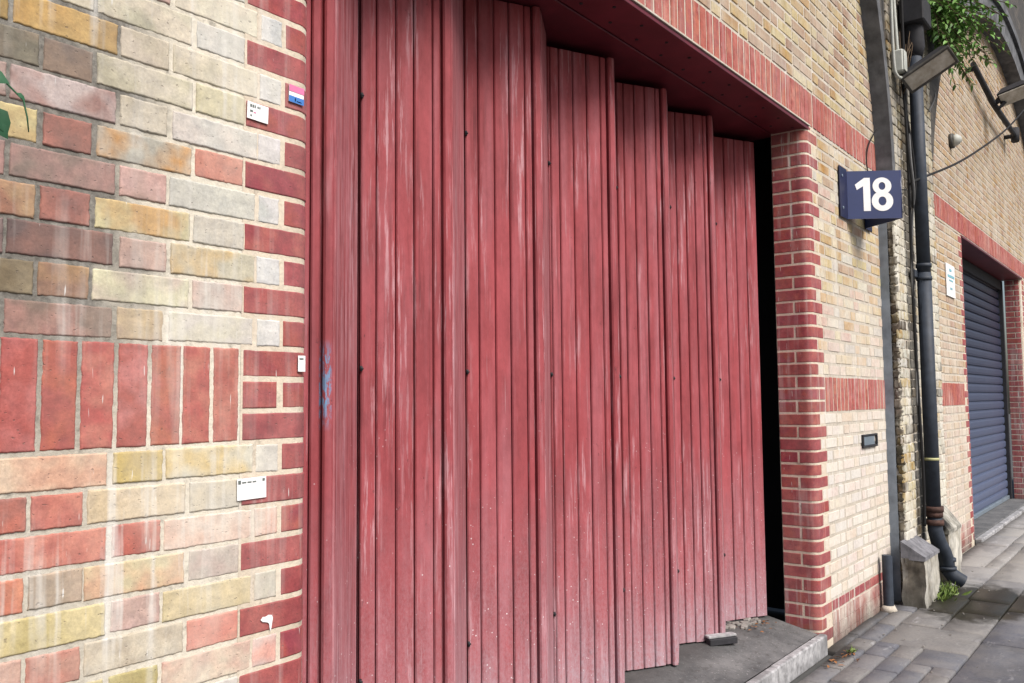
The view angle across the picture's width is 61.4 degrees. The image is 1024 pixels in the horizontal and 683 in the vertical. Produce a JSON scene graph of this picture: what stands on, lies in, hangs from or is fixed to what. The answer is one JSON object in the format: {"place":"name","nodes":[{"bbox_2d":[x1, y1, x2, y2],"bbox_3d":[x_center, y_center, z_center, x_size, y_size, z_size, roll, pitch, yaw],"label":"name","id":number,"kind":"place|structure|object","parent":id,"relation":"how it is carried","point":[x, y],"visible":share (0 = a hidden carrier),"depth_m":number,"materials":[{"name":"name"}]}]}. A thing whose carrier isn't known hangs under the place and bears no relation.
{"place":"outdoors","nodes":[
{"label":"outdoors","id":0,"kind":"place"},
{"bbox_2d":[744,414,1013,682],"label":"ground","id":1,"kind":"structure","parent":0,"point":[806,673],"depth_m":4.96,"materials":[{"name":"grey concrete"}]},
{"bbox_2d":[0,0,890,682],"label":"brick wall","id":2,"kind":"structure","parent":1,"relation":"on","point":[152,254],"depth_m":1.97,"materials":[{"name":"brick"}]},
{"bbox_2d":[0,71,28,138],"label":"climbing plant","id":3,"kind":"object","parent":2,"relation":"attached to","point":[5,122],"visible":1,"depth_m":1.45,"materials":[{"name":"green plant"}]},
{"bbox_2d":[237,476,265,500],"bbox_3d":[-0.609,0.344,2.021,0.003,0.052,0.081,-4,-5,38],"label":"sticker","id":4,"kind":"object","parent":2,"relation":"attached to","point":[251,488],"visible":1,"depth_m":2.02,"materials":[{"name":"white paper"}]},
{"bbox_2d":[247,101,268,123],"bbox_3d":[-0.614,-0.554,2.086,0.003,0.044,0.061,-4,-5,38],"label":"sticker","id":5,"kind":"object","parent":2,"relation":"attached to","point":[257,112],"visible":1,"depth_m":2.08,"materials":[{"name":"white paper"}]},
{"bbox_2d":[261,615,272,630],"bbox_3d":[-0.579,0.666,2.036,0.001,0.039,0.034,-4,-5,38],"label":"paint mark","id":6,"kind":"object","parent":2,"relation":"attached to","point":[268,618],"visible":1,"depth_m":2.04,"materials":[{"name":"white paint"}]},
{"bbox_2d":[289,84,303,105],"bbox_3d":[-0.545,-0.623,2.181,0.003,0.045,0.047,-4,-5,38],"label":"sticker","id":7,"kind":"object","parent":2,"relation":"attached to","point":[296,94],"visible":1,"depth_m":2.18,"materials":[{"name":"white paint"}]},
{"bbox_2d":[298,356,304,371],"bbox_3d":[-0.525,0.056,2.153,0.003,0.040,0.022,-4,-5,38],"label":"sticker","id":8,"kind":"object","parent":2,"relation":"attached to","point":[301,363],"visible":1,"depth_m":2.15,"materials":[{"name":"white paint"}]},
{"bbox_2d":[301,0,766,682],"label":"folding door","id":9,"kind":"structure","parent":2,"relation":"attached to","point":[533,434],"depth_m":3.44,"materials":[{"name":"red paint"}]},
{"bbox_2d":[301,0,334,682],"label":"door leaf","id":10,"kind":"structure","parent":9,"relation":"in","point":[320,33],"depth_m":2.61,"materials":[{"name":"red paint"}]},
{"bbox_2d":[332,0,357,682],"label":"door leaf","id":11,"kind":"structure","parent":9,"relation":"in","point":[344,521],"depth_m":2.74,"materials":[{"name":"paint"}]},
{"bbox_2d":[356,0,453,682],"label":"door leaf","id":12,"kind":"structure","parent":9,"relation":"in","point":[405,570],"depth_m":2.98,"materials":[{"name":"red paint"}]},
{"bbox_2d":[451,0,466,682],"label":"door leaf","id":13,"kind":"structure","parent":9,"relation":"in","point":[457,74],"depth_m":3.16,"materials":[{"name":"paint"}]},
{"bbox_2d":[463,0,546,682],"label":"door leaf","id":14,"kind":"structure","parent":9,"relation":"in","point":[506,605],"depth_m":3.42,"materials":[{"name":"red paint"}]},
{"bbox_2d":[540,10,553,682],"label":"door leaf","id":15,"kind":"structure","parent":9,"relation":"in","point":[543,65],"depth_m":3.60,"materials":[{"name":"paint"}]},
{"bbox_2d":[546,46,623,682],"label":"door leaf","id":16,"kind":"structure","parent":9,"relation":"in","point":[588,630],"depth_m":3.86,"materials":[{"name":"red paint"}]},
{"bbox_2d":[614,90,624,682],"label":"door leaf","id":17,"kind":"structure","parent":9,"relation":"in","point":[614,90],"depth_m":3.95,"materials":[{"name":"paint"}]},
{"bbox_2d":[614,82,677,670],"bbox_3d":[0.658,0.144,4.313,0.307,2.901,0.056,1,-4,-23],"label":"door leaf","id":18,"kind":"structure","parent":9,"relation":"in","point":[643,252],"depth_m":4.30,"materials":[{"name":"red paint"}]},
{"bbox_2d":[666,91,678,662],"bbox_3d":[0.824,0.157,4.524,0.042,2.895,0.329,-1,-4,11],"label":"door leaf","id":19,"kind":"structure","parent":9,"relation":"in","point":[666,91],"depth_m":4.44,"materials":[{"name":"paint"}]},
{"bbox_2d":[668,112,724,643],"bbox_3d":[1.001,0.171,4.752,0.287,2.900,0.056,1,-4,-21],"label":"door leaf","id":20,"kind":"structure","parent":9,"relation":"in","point":[691,187],"depth_m":4.73,"materials":[{"name":"red paint"}]},
{"bbox_2d":[712,122,725,630],"bbox_3d":[1.173,0.184,4.971,0.042,2.894,0.367,-1,-4,14],"label":"door leaf","id":21,"kind":"structure","parent":9,"relation":"in","point":[712,122],"depth_m":4.88,"materials":[{"name":"paint"}]},
{"bbox_2d":[713,137,766,620],"bbox_3d":[1.373,0.201,5.237,0.327,2.894,0.047,1,-4,-25],"label":"door leaf","id":22,"kind":"structure","parent":9,"relation":"in","point":[734,175],"depth_m":5.21,"materials":[{"name":"red paint"}]},
{"bbox_2d":[861,433,877,447],"bbox_3d":[2.467,0.682,5.946,0.017,0.090,0.340,-4,-5,38],"label":"letter plate","id":23,"kind":"object","parent":2,"relation":"attached to","point":[869,440],"visible":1,"depth_m":5.93,"materials":[{"name":"metal"}]},
{"bbox_2d":[838,165,902,231],"bbox_3d":[2.490,-0.984,5.867,0.302,0.342,0.715,-4,-5,38],"label":"number sign","id":24,"kind":"object","parent":2,"relation":"attached to","point":[872,198],"visible":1,"depth_m":5.78,"materials":[{"name":"blue metal"}]},
{"bbox_2d":[866,128,906,189],"bbox_3d":[2.766,-1.351,6.379,0.543,0.458,0.074,2,-5,-31],"label":"cable","id":25,"kind":"object","parent":2,"relation":"attached to","point":[867,151],"visible":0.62,"depth_m":6.26,"materials":[{"name":"black rubber"}]},
{"bbox_2d":[625,615,817,682],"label":"threshold slab","id":26,"kind":"structure","parent":1,"relation":"on","point":[752,652],"depth_m":4.49,"materials":[{"name":"concrete"}]},
{"bbox_2d":[750,135,784,621],"bbox_3d":[-0.912,0.183,4.932,3.980,3.140,4.637,-4,-5,38],"label":"room interior","id":27,"kind":"object","parent":1,"relation":"on","point":[775,593],"visible":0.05,"depth_m":5.81,"materials":[{"name":"black"}]},
{"bbox_2d":[746,634,827,682],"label":"threshold kerb","id":28,"kind":"structure","parent":1,"relation":"on","point":[794,664],"depth_m":4.62,"materials":[{"name":"grey stone"}]},
{"bbox_2d":[859,0,1023,609],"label":"railway viaduct","id":29,"kind":"object","parent":1,"relation":"on","point":[918,577],"visible":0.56,"depth_m":6.41,"materials":[{"name":"brick"}]},
{"bbox_2d":[889,0,901,78],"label":"cable","id":30,"kind":"object","parent":29,"relation":"attached to","point":[892,40],"visible":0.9,"depth_m":6.39,"materials":[{"name":"white plastic"}]},
{"bbox_2d":[893,0,898,49],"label":"cable","id":31,"kind":"object","parent":29,"relation":"attached to","point":[895,28],"visible":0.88,"depth_m":6.50,"materials":[{"name":"white plastic"}]},
{"bbox_2d":[891,49,906,74],"bbox_3d":[2.920,-2.106,6.504,0.091,0.170,0.100,-4,-5,38],"label":"junction box","id":32,"kind":"object","parent":29,"relation":"attached to","point":[901,60],"visible":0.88,"depth_m":6.46,"materials":[{"name":"white plastic"}]},
{"bbox_2d":[902,84,915,207],"bbox_3d":[3.017,-1.488,6.556,0.066,0.959,0.189,-4,-5,38],"label":"cable","id":33,"kind":"object","parent":29,"relation":"attached to","point":[907,126],"visible":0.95,"depth_m":6.53,"materials":[{"name":"black rubber"}]},
{"bbox_2d":[900,0,925,525],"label":"cable","id":34,"kind":"object","parent":29,"relation":"attached to","point":[913,310],"visible":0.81,"depth_m":6.51,"materials":[{"name":"black rubber"}]},
{"bbox_2d":[909,133,917,405],"bbox_3d":[3.042,-0.569,6.509,0.042,2.102,0.100,0,-4,-1],"label":"cable","id":35,"kind":"object","parent":29,"relation":"attached to","point":[916,383],"visible":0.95,"depth_m":6.52,"materials":[{"name":"black rubber"}]},
{"bbox_2d":[900,45,958,93],"bbox_3d":[3.092,-2.036,6.447,0.438,0.301,0.178,-4,-5,38],"label":"floodlight","id":36,"kind":"object","parent":29,"relation":"attached to","point":[928,68],"visible":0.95,"depth_m":6.41,"materials":[{"name":"metal"}]},
{"bbox_2d":[898,0,966,586],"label":"drainpipe","id":37,"kind":"object","parent":29,"relation":"attached to","point":[917,18],"visible":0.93,"depth_m":6.61,"materials":[{"name":"black metal"}]},
{"bbox_2d":[899,31,912,96],"bbox_3d":[3.034,-2.143,6.597,0.080,0.609,0.305,-4,-5,38],"label":"cable","id":38,"kind":"object","parent":37,"relation":"attached to","point":[908,51],"visible":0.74,"depth_m":6.55,"materials":[{"name":"black rubber"}]},
{"bbox_2d":[909,109,1023,184],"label":"cable","id":39,"kind":"object","parent":29,"relation":"hanging from","point":[963,159],"visible":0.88,"depth_m":8.17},
{"bbox_2d":[926,0,1016,91],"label":"hanging shrub","id":40,"kind":"object","parent":29,"relation":"attached to","point":[948,25],"visible":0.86,"depth_m":7.31,"materials":[{"name":"green plant"}]},
{"bbox_2d":[933,26,1023,553],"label":"brick wall","id":41,"kind":"structure","parent":1,"relation":"on","point":[978,201],"depth_m":9.52,"materials":[{"name":"brick"}]},
{"bbox_2d":[928,92,935,111],"bbox_3d":[3.792,-2.220,7.751,0.040,0.560,0.863,-3,-5,30],"label":"cable","id":42,"kind":"object","parent":41,"relation":"attached to","point":[933,102],"visible":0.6,"depth_m":7.53,"materials":[{"name":"grey rubber"}]},
{"bbox_2d":[945,262,955,298],"bbox_3d":[4.227,-0.584,8.313,0.012,0.315,0.370,-4,-5,38],"label":"notice","id":43,"kind":"object","parent":41,"relation":"attached to","point":[950,279],"depth_m":8.28,"materials":[{"name":"white paint"}]},
{"bbox_2d":[948,133,961,148],"bbox_3d":[4.437,-2.011,8.623,0.108,0.150,0.149,-4,-5,38],"label":"camera","id":44,"kind":"object","parent":41,"relation":"attached to","point":[954,140],"depth_m":8.59,"materials":[{"name":"white plastic"}]},
{"bbox_2d":[962,258,1012,518],"bbox_3d":[5.694,0.538,10.586,0.095,3.125,4.080,-4,-5,38],"label":"roller shutter","id":45,"kind":"object","parent":41,"relation":"attached to","point":[988,397],"visible":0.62,"depth_m":11.15,"materials":[{"name":"metal"}]},
{"bbox_2d":[965,61,1019,142],"bbox_3d":[5.847,-2.841,10.445,0.180,0.300,2.672,-4,-5,38],"label":"bracket pole","id":46,"kind":"object","parent":41,"relation":"attached to","point":[1014,136],"visible":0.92,"depth_m":10.18,"materials":[{"name":"metal"}]},
{"bbox_2d":[993,80,1023,110],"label":"floodlight","id":47,"kind":"object","parent":46,"relation":"attached to","point":[1010,94],"visible":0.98,"depth_m":10.12,"materials":[{"name":"metal"}]},
{"bbox_2d":[974,498,1023,541],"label":"threshold slab","id":48,"kind":"structure","parent":1,"relation":"on","point":[986,521],"depth_m":10.35,"materials":[{"name":"concrete"}]},
{"bbox_2d":[975,506,1023,543],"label":"threshold kerb","id":49,"kind":"structure","parent":1,"relation":"on","point":[993,530],"depth_m":9.56,"materials":[{"name":"grey concrete"}]},
{"bbox_2d":[798,512,1023,682],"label":"pavement","id":50,"kind":"structure","parent":0,"point":[986,647],"depth_m":5.31,"materials":[{"name":"stone"}]},
{"bbox_2d":[744,618,859,667],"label":"leaf litter","id":51,"kind":"object","parent":50,"relation":"on","point":[828,666],"visible":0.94,"depth_m":4.86,"materials":[{"name":"brown plant"}]},
{"bbox_2d":[847,645,857,653],"bbox_3d":[1.955,1.769,4.967,0.054,0.044,0.116,-4,-5,38],"label":"weed sprig","id":52,"kind":"object","parent":50,"relation":"on","point":[851,650],"visible":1,"depth_m":4.97,"materials":[{"name":"green plant"}]},
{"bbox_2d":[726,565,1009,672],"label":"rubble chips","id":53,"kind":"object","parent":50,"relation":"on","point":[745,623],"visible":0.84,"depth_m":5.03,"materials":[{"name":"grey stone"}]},
{"bbox_2d":[880,554,897,613],"bbox_3d":[2.598,1.672,5.961,0.123,0.385,0.123,-4,-5,38],"label":"stub pipe","id":54,"kind":"object","parent":50,"relation":"on","point":[888,606],"visible":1,"depth_m":5.93,"materials":[{"name":"black metal"}]},
{"bbox_2d":[934,582,970,600],"bbox_3d":[3.200,1.822,6.351,0.312,0.106,0.619,-4,-5,38],"label":"weed tuft","id":55,"kind":"object","parent":50,"relation":"on","point":[947,592],"visible":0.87,"depth_m":6.32,"materials":[{"name":"green plant"}]}
]}

